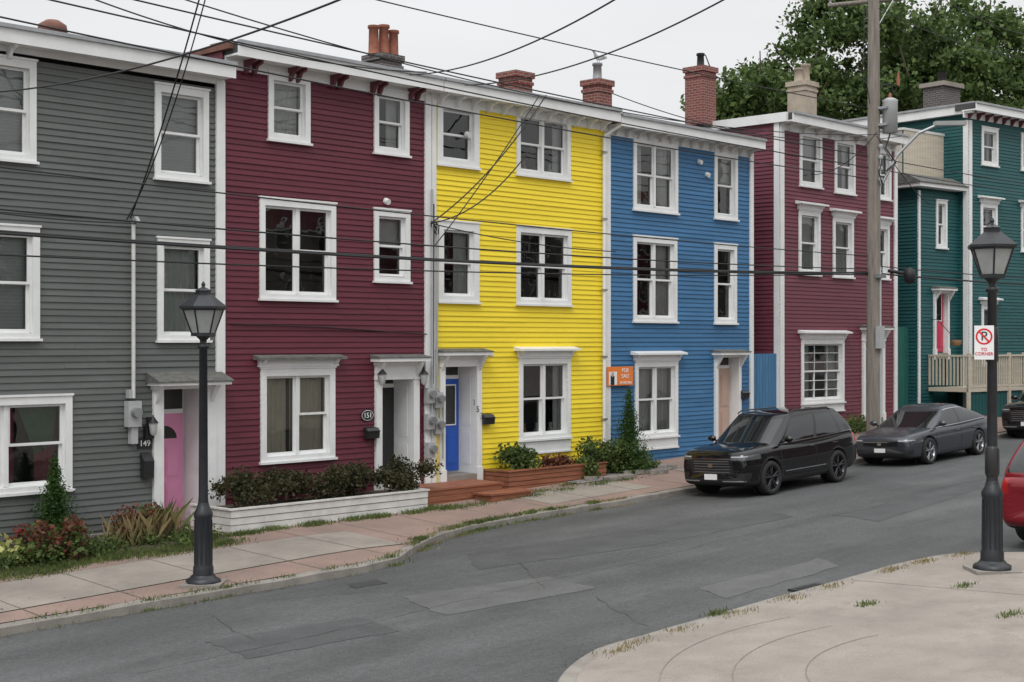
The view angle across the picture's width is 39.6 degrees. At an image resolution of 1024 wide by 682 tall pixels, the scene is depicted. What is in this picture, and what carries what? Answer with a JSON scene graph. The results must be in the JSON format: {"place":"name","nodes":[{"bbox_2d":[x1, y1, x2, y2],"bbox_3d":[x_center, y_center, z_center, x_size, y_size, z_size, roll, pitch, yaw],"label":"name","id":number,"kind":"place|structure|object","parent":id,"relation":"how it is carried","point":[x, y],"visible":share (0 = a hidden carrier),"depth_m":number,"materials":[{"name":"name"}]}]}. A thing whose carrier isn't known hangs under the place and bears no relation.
{"place":"outdoors","nodes":[
{"label":"outdoors","id":0,"kind":"place"},
{"bbox_2d":[38,19,67,32],"bbox_3d":[-8.074,-5.350,24.991,0.512,0.600,0.520,0,0,44],"label":"roof vent","id":1,"kind":"object","parent":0,"point":[54,23],"visible":0.4,"depth_m":24.80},
{"bbox_2d":[0,535,257,580],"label":"front verge grass","id":2,"kind":"structure","parent":0,"point":[64,565],"depth_m":22.57,"materials":[{"name":"green plant"}]},
{"bbox_2d":[99,503,188,547],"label":"ornamental grass","id":3,"kind":"object","parent":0,"point":[173,520],"depth_m":23.85,"materials":[{"name":"green plant"}]},
{"bbox_2d":[0,417,1009,635],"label":"pavement","id":4,"kind":"structure","parent":0,"point":[308,554],"depth_m":22.74,"materials":[{"name":"concrete"}]},
{"bbox_2d":[0,533,31,560],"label":"hosta plant","id":5,"kind":"object","parent":4,"relation":"on","point":[7,543],"visible":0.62,"depth_m":22.00,"materials":[{"name":"green plant"}]},
{"bbox_2d":[5,514,96,565],"bbox_3d":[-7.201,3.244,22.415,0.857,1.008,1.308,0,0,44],"label":"red leaved shrub","id":6,"kind":"object","parent":4,"relation":"on","point":[47,529],"visible":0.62,"depth_m":22.27,"materials":[{"name":"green plant"}]},
{"bbox_2d":[27,453,83,537],"bbox_3d":[-7.559,2.670,23.467,1.136,1.628,1.118,0,0,23],"label":"conifer shrub","id":7,"kind":"object","parent":4,"relation":"on","point":[51,506],"visible":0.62,"depth_m":23.41,"materials":[{"name":"green plant"}]},
{"bbox_2d":[0,531,143,549],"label":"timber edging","id":8,"kind":"object","parent":4,"relation":"on","point":[91,535],"visible":0.05,"depth_m":23.45,"materials":[{"name":"brown wood"}]},
{"bbox_2d":[0,61,215,542],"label":"clapboard wall","id":9,"kind":"structure","parent":4,"relation":"on","point":[101,127],"depth_m":24.50,"materials":[{"name":"grey wood"}]},
{"bbox_2d":[0,54,233,520],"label":"windows and doorcase","id":10,"kind":"structure","parent":9,"relation":"attached to","point":[36,431],"depth_m":25.26,"materials":[{"name":"white paint"}]},
{"bbox_2d":[0,22,237,83],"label":"cornice","id":11,"kind":"structure","parent":9,"relation":"attached to","point":[39,42],"depth_m":24.29,"materials":[{"name":"white paint"}]},
{"bbox_2d":[124,216,153,443],"bbox_3d":[-6.479,-0.189,24.948,0.301,3.978,0.550,0,0,44],"label":"electric meter","id":12,"kind":"object","parent":9,"relation":"attached to","point":[133,412],"visible":0.91,"depth_m":24.85,"materials":[{"name":"grey metal"}]},
{"bbox_2d":[137,438,151,448],"bbox_3d":[-6.494,1.812,25.139,0.015,0.180,0.280,0,0,44],"label":"number plate","id":13,"kind":"object","parent":9,"relation":"attached to","point":[139,446],"visible":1,"depth_m":25.13,"materials":[{"name":"black metal"}]},
{"bbox_2d":[140,452,153,477],"bbox_3d":[-6.437,2.190,25.108,0.140,0.453,0.200,0,0,44],"label":"mailbox","id":14,"kind":"object","parent":9,"relation":"attached to","point":[146,465],"visible":1,"depth_m":25.07,"materials":[{"name":"black metal"}]},
{"bbox_2d":[146,415,157,435],"bbox_3d":[-6.352,1.486,25.121,0.245,0.364,0.220,0,0,44],"label":"wall lantern","id":15,"kind":"object","parent":9,"relation":"attached to","point":[152,422],"depth_m":25.06,"materials":[{"name":"white glass"}]},
{"bbox_2d":[215,81,224,505],"bbox_3d":[-5.397,-0.685,26.292,0.062,8.230,0.190,0,0,44],"label":"corner board","id":16,"kind":"object","parent":9,"relation":"attached to","point":[220,208],"visible":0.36,"depth_m":26.26,"materials":[{"name":"white paint"}]},
{"bbox_2d":[0,524,226,570],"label":"weed patch","id":17,"kind":"object","parent":4,"relation":"on","point":[184,538],"visible":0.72,"depth_m":23.00,"materials":[{"name":"green plant"}]},
{"bbox_2d":[104,502,170,540],"bbox_3d":[-6.396,3.137,24.034,0.778,0.829,1.120,0,0,44],"label":"red leaved shrub","id":18,"kind":"object","parent":4,"relation":"on","point":[151,511],"visible":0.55,"depth_m":23.84,"materials":[{"name":"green plant"}]},
{"bbox_2d":[136,496,194,536],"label":"ornamental grass","id":19,"kind":"object","parent":4,"relation":"on","point":[187,520],"depth_m":24.41,"materials":[{"name":"green plant"}]},
{"bbox_2d":[178,281,227,590],"bbox_3d":[-4.545,1.374,20.942,0.659,4.510,0.673,0,0,0],"label":"street lamp","id":20,"kind":"object","parent":4,"relation":"on","point":[203,308],"visible":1,"depth_m":20.85,"materials":[{"name":"metal"}]},
{"bbox_2d":[189,485,429,532],"bbox_3d":[-3.744,3.225,27.062,1.280,0.550,4.760,0,0,44],"label":"white timber planter","id":21,"kind":"object","parent":4,"relation":"on","point":[281,513],"visible":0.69,"depth_m":26.37,"materials":[{"name":"paint"}]},
{"bbox_2d":[208,454,443,509],"bbox_3d":[-3.565,2.710,27.254,1.415,0.928,5.334,0,0,44],"label":"hedge","id":22,"kind":"object","parent":21,"relation":"in","point":[246,488],"visible":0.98,"depth_m":26.92,"materials":[{"name":"green plant"}]},
{"bbox_2d":[225,70,423,504],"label":"clapboard wall","id":23,"kind":"structure","parent":4,"relation":"on","point":[340,162],"depth_m":28.14,"materials":[{"name":"red wood"}]},
{"bbox_2d":[224,39,444,101],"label":"cornice","id":24,"kind":"structure","parent":23,"relation":"attached to","point":[328,73],"depth_m":27.87,"materials":[{"name":"white paint"}]},
{"bbox_2d":[232,204,439,383],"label":"wall cables","id":25,"kind":"object","parent":23,"relation":"attached to","point":[436,227],"depth_m":29.84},
{"bbox_2d":[253,70,431,489],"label":"windows and doorcase","id":26,"kind":"structure","parent":23,"relation":"attached to","point":[297,408],"depth_m":28.18,"materials":[{"name":"white paint"}]},
{"bbox_2d":[361,409,373,420],"bbox_3d":[-2.927,1.507,28.840,0.008,0.240,0.340,0,0,44],"label":"number plate","id":27,"kind":"object","parent":23,"relation":"attached to","point":[364,415],"visible":1,"depth_m":28.83,"materials":[{"name":"metal"}]},
{"bbox_2d":[364,427,380,438],"bbox_3d":[-2.835,1.859,28.846,0.160,0.230,0.340,0,0,44],"label":"mailbox","id":28,"kind":"object","parent":23,"relation":"attached to","point":[371,432],"visible":1,"depth_m":28.78,"materials":[{"name":"black metal"}]},
{"bbox_2d":[378,369,386,384],"bbox_3d":[-2.663,0.716,28.965,0.245,0.364,0.220,0,0,44],"label":"wall lantern","id":29,"kind":"object","parent":23,"relation":"attached to","point":[382,373],"depth_m":28.89,"materials":[{"name":"white glass"}]},
{"bbox_2d":[420,367,427,384],"bbox_3d":[-1.863,0.736,29.798,0.245,0.364,0.220,0,0,44],"label":"wall lantern","id":30,"kind":"object","parent":23,"relation":"attached to","point":[423,375],"depth_m":29.73,"materials":[{"name":"white glass"}]},
{"bbox_2d":[424,94,430,483],"bbox_3d":[-1.786,-0.928,30.053,0.062,8.544,0.170,0,0,44],"label":"corner board","id":31,"kind":"object","parent":23,"relation":"attached to","point":[427,238],"visible":0.64,"depth_m":30.01,"materials":[{"name":"white paint"}]},
{"bbox_2d":[217,503,463,536],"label":"front verge grass","id":32,"kind":"structure","parent":4,"relation":"on","point":[309,523],"depth_m":26.57,"materials":[{"name":"green plant"}]},
{"bbox_2d":[415,479,533,504],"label":"wooden steps","id":33,"kind":"structure","parent":4,"relation":"on","point":[461,490],"depth_m":29.53,"materials":[{"name":"brown wood"}]},
{"bbox_2d":[388,496,641,558],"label":"dry grass","id":34,"kind":"structure","parent":4,"relation":"on","point":[436,532],"depth_m":26.17,"materials":[{"name":"plant"}]},
{"bbox_2d":[436,103,603,482],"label":"clapboard wall","id":35,"kind":"structure","parent":4,"relation":"on","point":[499,323],"depth_m":31.99,"materials":[{"name":"yellow wood"}]},
{"bbox_2d":[431,98,435,482],"bbox_3d":[-1.669,-0.903,30.176,0.062,8.494,0.120,0,0,44],"label":"corner board","id":36,"kind":"object","parent":35,"relation":"attached to","point":[433,161],"visible":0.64,"depth_m":30.16,"materials":[{"name":"white paint"}]},
{"bbox_2d":[424,189,445,457],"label":"electric meters","id":37,"kind":"object","parent":35,"relation":"attached to","point":[436,399],"visible":1,"depth_m":30.02,"materials":[{"name":"metal"}]},
{"bbox_2d":[482,413,495,424],"bbox_3d":[-0.522,1.714,31.257,0.160,0.230,0.340,0,0,44],"label":"mailbox","id":38,"kind":"object","parent":35,"relation":"attached to","point":[488,418],"visible":1,"depth_m":31.20,"materials":[{"name":"black metal"}]},
{"bbox_2d":[436,97,580,481],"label":"windows and doorcase","id":39,"kind":"structure","parent":35,"relation":"attached to","point":[544,401],"depth_m":32.07,"materials":[{"name":"white paint"}]},
{"bbox_2d":[430,77,622,131],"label":"cornice","id":40,"kind":"structure","parent":35,"relation":"attached to","point":[495,105],"depth_m":31.79,"materials":[{"name":"white paint"}]},
{"bbox_2d":[604,129,610,445],"bbox_3d":[2.295,-0.970,34.306,0.062,8.259,0.200,0,0,44],"label":"corner board","id":41,"kind":"object","parent":35,"relation":"attached to","point":[608,282],"visible":0.64,"depth_m":34.29,"materials":[{"name":"white paint"}]},
{"bbox_2d":[607,366,632,385],"bbox_3d":[2.630,0.851,34.547,0.031,0.457,0.987,0,0,44],"label":"estate agent sign","id":42,"kind":"object","parent":41,"relation":"attached to","point":[617,376],"visible":1,"depth_m":34.52,"materials":[{"name":"orange plastic"}]},
{"bbox_2d":[601,125,622,446],"bbox_3d":[2.408,-1.090,34.130,0.547,8.298,0.159,0,0,-7],"label":"downpipe","id":43,"kind":"object","parent":35,"relation":"attached to","point":[604,152],"visible":0.81,"depth_m":34.07,"materials":[{"name":"white metal"}]},
{"bbox_2d":[429,477,641,510],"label":"step weeds","id":44,"kind":"object","parent":4,"relation":"on","point":[468,504],"visible":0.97,"depth_m":30.70,"materials":[{"name":"green plant"}]},
{"bbox_2d":[483,460,607,488],"bbox_3d":[0.785,3.025,32.106,0.830,0.450,3.310,0,0,44],"label":"timber planter","id":45,"kind":"object","parent":4,"relation":"on","point":[527,478],"visible":0.69,"depth_m":31.34,"materials":[{"name":"brown wood"}]},
{"bbox_2d":[493,441,541,471],"bbox_3d":[0.169,2.628,31.439,0.865,0.812,1.239,0,0,44],"label":"garden shrub","id":46,"kind":"object","parent":45,"relation":"in","point":[514,457],"visible":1,"depth_m":31.30,"materials":[{"name":"green plant"}]},
{"bbox_2d":[537,453,575,468],"bbox_3d":[1.013,2.755,32.199,0.530,0.459,1.097,0,0,44],"label":"red leaved shrub","id":47,"kind":"object","parent":45,"relation":"in","point":[558,460],"visible":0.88,"depth_m":32.08,"materials":[{"name":"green plant"}]},
{"bbox_2d":[571,435,653,478],"bbox_3d":[2.290,2.714,33.342,1.024,1.076,2.572,0,0,44],"label":"garden shrub","id":48,"kind":"object","parent":4,"relation":"on","point":[595,454],"visible":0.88,"depth_m":33.17,"materials":[{"name":"green plant"}]},
{"bbox_2d":[584,464,676,480],"bbox_3d":[3.560,3.054,33.932,0.612,0.252,5.189,0,0,44],"label":"stone edging","id":49,"kind":"object","parent":4,"relation":"on","point":[660,469],"visible":0.62,"depth_m":33.28,"materials":[{"name":"stone"}]},
{"bbox_2d":[610,385,657,473],"bbox_3d":[2.808,2.195,33.776,1.521,2.306,1.490,0,0,44],"label":"conifer shrub","id":50,"kind":"object","parent":4,"relation":"on","point":[627,422],"visible":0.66,"depth_m":33.66,"materials":[{"name":"green plant"}]},
{"bbox_2d":[611,135,748,460],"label":"clapboard wall","id":51,"kind":"structure","parent":4,"relation":"on","point":[696,334],"depth_m":36.65,"materials":[{"name":"blue wood"}]},
{"bbox_2d":[608,113,766,157],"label":"cornice","id":52,"kind":"structure","parent":51,"relation":"on","point":[626,131],"depth_m":36.20,"materials":[{"name":"white paint"}]},
{"bbox_2d":[630,135,751,449],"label":"windows and doorcase","id":53,"kind":"structure","parent":51,"relation":"attached to","point":[655,190],"depth_m":36.26,"materials":[{"name":"white paint"}]},
{"bbox_2d":[749,154,753,410],"bbox_3d":[6.509,-1.075,38.696,0.062,8.050,0.160,0,0,44],"label":"corner board","id":54,"kind":"object","parent":51,"relation":"attached to","point":[751,282],"visible":0.64,"depth_m":38.65,"materials":[{"name":"white paint"}]},
{"bbox_2d":[754,354,776,410],"bbox_3d":[6.936,1.639,39.309,0.070,2.579,1.316,0,0,44],"label":"blue board fence","id":55,"kind":"object","parent":4,"relation":"on","point":[765,380],"visible":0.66,"depth_m":39.34,"materials":[{"name":"blue wood"}]},
{"bbox_2d":[779,131,893,420],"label":"clapboard wall","id":56,"kind":"structure","parent":4,"relation":"on","point":[826,302],"depth_m":41.67,"materials":[{"name":"red wood"}]},
{"bbox_2d":[779,126,784,407],"bbox_3d":[7.545,-1.567,39.775,0.062,8.867,0.180,0,0,44],"label":"corner board","id":57,"kind":"object","parent":56,"relation":"attached to","point":[782,282],"visible":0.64,"depth_m":39.75,"materials":[{"name":"white paint"}]},
{"bbox_2d":[779,111,910,150],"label":"cornice","id":58,"kind":"structure","parent":56,"relation":"attached to","point":[803,121],"depth_m":41.23,"materials":[{"name":"white paint"}]},
{"bbox_2d":[795,129,897,420],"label":"windows and doorcase","id":59,"kind":"structure","parent":56,"relation":"attached to","point":[822,368],"depth_m":42.00,"materials":[{"name":"white paint"}]},
{"bbox_2d":[893,148,897,412],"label":"corner board","id":60,"kind":"object","parent":56,"relation":"attached to","point":[895,291],"visible":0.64,"depth_m":44.33,"materials":[{"name":"white paint"}]},
{"bbox_2d":[844,413,883,433],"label":"garden shrub","id":61,"kind":"object","parent":4,"relation":"on","point":[857,425],"visible":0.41,"depth_m":41.32,"materials":[{"name":"green plant"}]},
{"bbox_2d":[828,0,966,431],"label":"utility pole","id":62,"kind":"object","parent":4,"relation":"on","point":[875,336],"visible":0.96,"depth_m":38.32,"materials":[{"name":"brown wood"}]},
{"bbox_2d":[0,0,1023,284],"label":"overhead wires","id":63,"kind":"object","parent":62,"relation":"attached to","point":[116,240],"visible":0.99,"depth_m":25.72,"materials":[{"name":"black rubber"}]},
{"bbox_2d":[898,327,908,408],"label":"teal board fence","id":64,"kind":"object","parent":4,"relation":"on","point":[903,366],"visible":0.27,"depth_m":45.76,"materials":[{"name":"teal wood"}]},
{"bbox_2d":[897,127,968,405],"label":"wing with balcony","id":65,"kind":"structure","parent":4,"relation":"on","point":[926,148],"depth_m":46.38,"materials":[{"name":"teal wood"}]},
{"bbox_2d":[898,189,916,404],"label":"wing side clapboard","id":66,"kind":"object","parent":65,"relation":"attached to","point":[907,250],"visible":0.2,"depth_m":45.97,"materials":[{"name":"teal wood"}]},
{"bbox_2d":[931,199,958,358],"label":"window and door trim","id":67,"kind":"structure","parent":65,"relation":"attached to","point":[942,296],"depth_m":46.70,"materials":[{"name":"white wood"}]},
{"bbox_2d":[930,319,961,345],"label":"hanging basket","id":68,"kind":"object","parent":65,"relation":"hanging from","point":[955,342],"visible":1,"depth_m":45.32,"materials":[{"name":"brown wicker"}]},
{"bbox_2d":[928,352,1023,416],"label":"entrance deck","id":69,"kind":"structure","parent":4,"relation":"on","point":[976,396],"depth_m":45.74,"materials":[{"name":"beige wood"}]},
{"bbox_2d":[0,431,1023,681],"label":"road","id":70,"kind":"structure","parent":0,"point":[646,589],"depth_m":19.75,"materials":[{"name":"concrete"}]},
{"bbox_2d":[14,561,372,630],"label":"kerbside weeds","id":71,"kind":"object","parent":70,"relation":"on","point":[195,591],"visible":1,"depth_m":20.13,"materials":[{"name":"green plant"}]},
{"bbox_2d":[0,494,658,674],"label":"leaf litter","id":72,"kind":"object","parent":70,"relation":"on","point":[310,584],"visible":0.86,"depth_m":21.03,"materials":[{"name":"brown plant"}]},
{"bbox_2d":[368,499,601,568],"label":"kerbside weeds","id":73,"kind":"object","parent":70,"relation":"on","point":[419,538],"visible":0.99,"depth_m":27.02,"materials":[{"name":"green plant"}]},
{"bbox_2d":[141,482,982,672],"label":"road repairs","id":74,"kind":"structure","parent":70,"relation":"on","point":[455,601],"depth_m":20.38,"materials":[{"name":"asphalt"}]},
{"bbox_2d":[684,406,855,495],"bbox_3d":[5.867,2.444,32.128,2.250,1.806,4.750,-3,0,44],"label":"parked suv","id":75,"kind":"object","parent":70,"relation":"on","point":[766,451],"visible":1,"depth_m":31.30,"materials":[{"name":"black paint"}]},
{"bbox_2d":[788,583,821,591],"bbox_3d":[4.051,3.326,19.020,0.400,0.066,0.700,0,0,44],"label":"storm drain","id":76,"kind":"object","parent":70,"relation":"on","point":[799,588],"visible":0.38,"depth_m":19.02,"materials":[{"name":"metal"}]},
{"bbox_2d":[856,403,986,464],"bbox_3d":[10.790,2.393,37.248,2.160,1.482,4.669,-3,0,44],"label":"parked sedan","id":77,"kind":"object","parent":70,"relation":"on","point":[923,433],"visible":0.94,"depth_m":36.37,"materials":[{"name":"grey paint"}]},
{"bbox_2d":[1001,440,1023,539],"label":"parked suv","id":78,"kind":"object","parent":70,"relation":"on","point":[1012,486],"visible":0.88,"depth_m":21.36,"materials":[{"name":"red paint"}]},
{"bbox_2d":[1001,392,1023,436],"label":"parked suv","id":79,"kind":"object","parent":70,"relation":"on","point":[1012,415],"visible":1,"depth_m":42.24,"materials":[{"name":"black paint"}]},
{"bbox_2d":[0,0,1023,123],"label":"sky","id":80,"kind":"structure","parent":0,"point":[728,31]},
{"bbox_2d":[580,62,614,106],"bbox_3d":[2.193,-6.284,36.555,0.636,1.708,0.636,0,0,44],"label":"chimney","id":81,"kind":"object","parent":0,"point":[597,88],"visible":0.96,"depth_m":36.38,"materials":[{"name":"brick"}]},
{"bbox_2d":[558,552,1023,681],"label":"pavement","id":82,"kind":"structure","parent":0,"point":[926,623],"depth_m":15.25,"materials":[{"name":"concrete"}]},
{"bbox_2d":[699,605,735,618],"bbox_3d":[2.447,3.214,16.917,0.219,0.086,0.574,0,0,44],"label":"weed tuft","id":83,"kind":"object","parent":82,"relation":"on","point":[713,613],"visible":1,"depth_m":16.89,"materials":[{"name":"green plant"}]},
{"bbox_2d":[592,550,976,658],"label":"kerbside weeds","id":84,"kind":"object","parent":82,"relation":"on","point":[890,568],"visible":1,"depth_m":17.60,"materials":[{"name":"green plant"}]},
{"bbox_2d":[854,599,886,606],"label":"weed tuft","id":85,"kind":"object","parent":82,"relation":"on","point":[868,603],"visible":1,"depth_m":16.98,"materials":[{"name":"green plant"}]},
{"bbox_2d":[963,217,1022,574],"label":"street lamp","id":86,"kind":"object","parent":82,"relation":"on","point":[992,246],"visible":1,"depth_m":18.87,"materials":[{"name":"metal"}]},
{"bbox_2d":[974,325,993,359],"bbox_3d":[6.258,0.020,18.842,0.250,0.450,0.052,0,0,29],"label":"no parking sign","id":87,"kind":"object","parent":86,"relation":"attached to","point":[983,342],"visible":1,"depth_m":18.82,"materials":[{"name":"metal"}]},
{"bbox_2d":[995,607,1023,618],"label":"weed tuft","id":88,"kind":"object","parent":82,"relation":"on","point":[1008,614],"visible":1,"depth_m":15.97,"materials":[{"name":"green plant"}]},
{"bbox_3d":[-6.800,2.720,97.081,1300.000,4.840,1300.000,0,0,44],"label":"ground","id":89,"kind":"structure","parent":0,"visible":0},
{"bbox_2d":[0,51,214,87],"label":"roof and side walls","id":90,"kind":"structure","parent":89,"relation":"on","point":[80,65],"depth_m":25.63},
{"bbox_2d":[679,51,853,120],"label":"deciduous tree","id":91,"kind":"object","parent":89,"relation":"on","point":[735,99],"visible":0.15,"depth_m":71.11,"materials":[{"name":"green plant"}]},
{"bbox_2d":[727,0,964,119],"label":"deciduous tree","id":92,"kind":"object","parent":89,"relation":"on","point":[849,29],"visible":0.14,"depth_m":73.02,"materials":[{"name":"green plant"}]},
{"bbox_2d":[842,0,1023,119],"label":"deciduous tree","id":93,"kind":"object","parent":89,"relation":"on","point":[959,19],"visible":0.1,"depth_m":76.07,"materials":[{"name":"green plant"}]},
{"bbox_2d":[844,22,1023,118],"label":"deciduous tree","id":94,"kind":"object","parent":89,"relation":"on","point":[977,72],"visible":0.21,"depth_m":69.57,"materials":[{"name":"green plant"}]},
{"bbox_2d":[996,65,1023,107],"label":"deciduous tree","id":95,"kind":"object","parent":89,"relation":"on","point":[1019,92],"visible":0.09,"depth_m":75.41,"materials":[{"name":"green plant"}]},
{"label":"roof and side walls","id":96,"kind":"object","parent":89,"relation":"on","visible":0},
{"bbox_2d":[683,53,718,126],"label":"chimney","id":97,"kind":"object","parent":96,"relation":"on","point":[700,98],"visible":0.98,"depth_m":41.05,"materials":[{"name":"brick"}]},
{"bbox_2d":[704,112,787,407],"bbox_3d":[4.291,-1.547,42.712,9.300,9.627,0.150,0,0,44],"label":"side clapboard","id":98,"kind":"object","parent":96,"relation":"attached to","point":[766,235],"visible":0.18,"depth_m":40.00,"materials":[{"name":"red"}]},
{"bbox_2d":[785,64,818,114],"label":"chimney","id":99,"kind":"object","parent":96,"relation":"on","point":[802,83],"visible":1,"depth_m":44.95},
{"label":"roof and side walls","id":100,"kind":"object","parent":89,"relation":"on","visible":0},
{"bbox_2d":[842,101,974,407],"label":"house trim","id":101,"kind":"structure","parent":100,"relation":"attached to","point":[955,148],"depth_m":47.23,"materials":[{"name":"white wood"}]},
{"bbox_2d":[919,71,963,107],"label":"chimney","id":102,"kind":"object","parent":100,"relation":"on","point":[942,90],"visible":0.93,"depth_m":49.54,"materials":[{"name":"brick"}]},
{"bbox_2d":[967,118,1023,390],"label":"clapboard wall","id":103,"kind":"structure","parent":100,"relation":"attached to","point":[1010,316],"depth_m":48.33,"materials":[{"name":"teal"}]},
{"bbox_2d":[955,101,1023,127],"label":"cornice","id":104,"kind":"structure","parent":103,"relation":"on","point":[996,113],"depth_m":47.42,"materials":[{"name":"white paint"}]},
{"bbox_2d":[977,125,1023,365],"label":"windows","id":105,"kind":"structure","parent":103,"relation":"attached to","point":[989,158],"depth_m":48.01,"materials":[{"name":"white paint"}]},
{"bbox_3d":[-6.993,-0.784,31.559,9.465,9.428,5.190,0,0,44],"label":"roof and side walls","id":106,"kind":"object","parent":89,"relation":"on","visible":0},
{"bbox_2d":[185,42,233,59],"bbox_3d":[-6.936,-5.290,31.376,9.800,0.580,5.184,0,0,44],"label":"side flashing","id":107,"kind":"object","parent":106,"relation":"attached to","point":[217,51],"visible":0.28,"depth_m":26.43,"materials":[{"name":"red"}]},
{"bbox_3d":[-3.174,-0.827,35.537,9.465,9.342,5.830,0,0,44],"label":"roof and side walls","id":108,"kind":"object","parent":89,"relation":"on","visible":0},
{"bbox_2d":[361,24,404,68],"bbox_3d":[-2.995,-6.565,33.171,0.719,1.599,0.892,0,0,44],"label":"chimney","id":109,"kind":"object","parent":108,"relation":"on","point":[383,40],"visible":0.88,"depth_m":33.04,"materials":[{"name":"ceramic"}]},
{"bbox_2d":[496,69,534,92],"bbox_3d":[0.087,-6.313,36.383,0.714,1.080,0.714,0,0,44],"label":"chimney","id":110,"kind":"object","parent":108,"relation":"on","point":[513,75],"visible":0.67,"depth_m":36.13,"materials":[{"name":"brick"}]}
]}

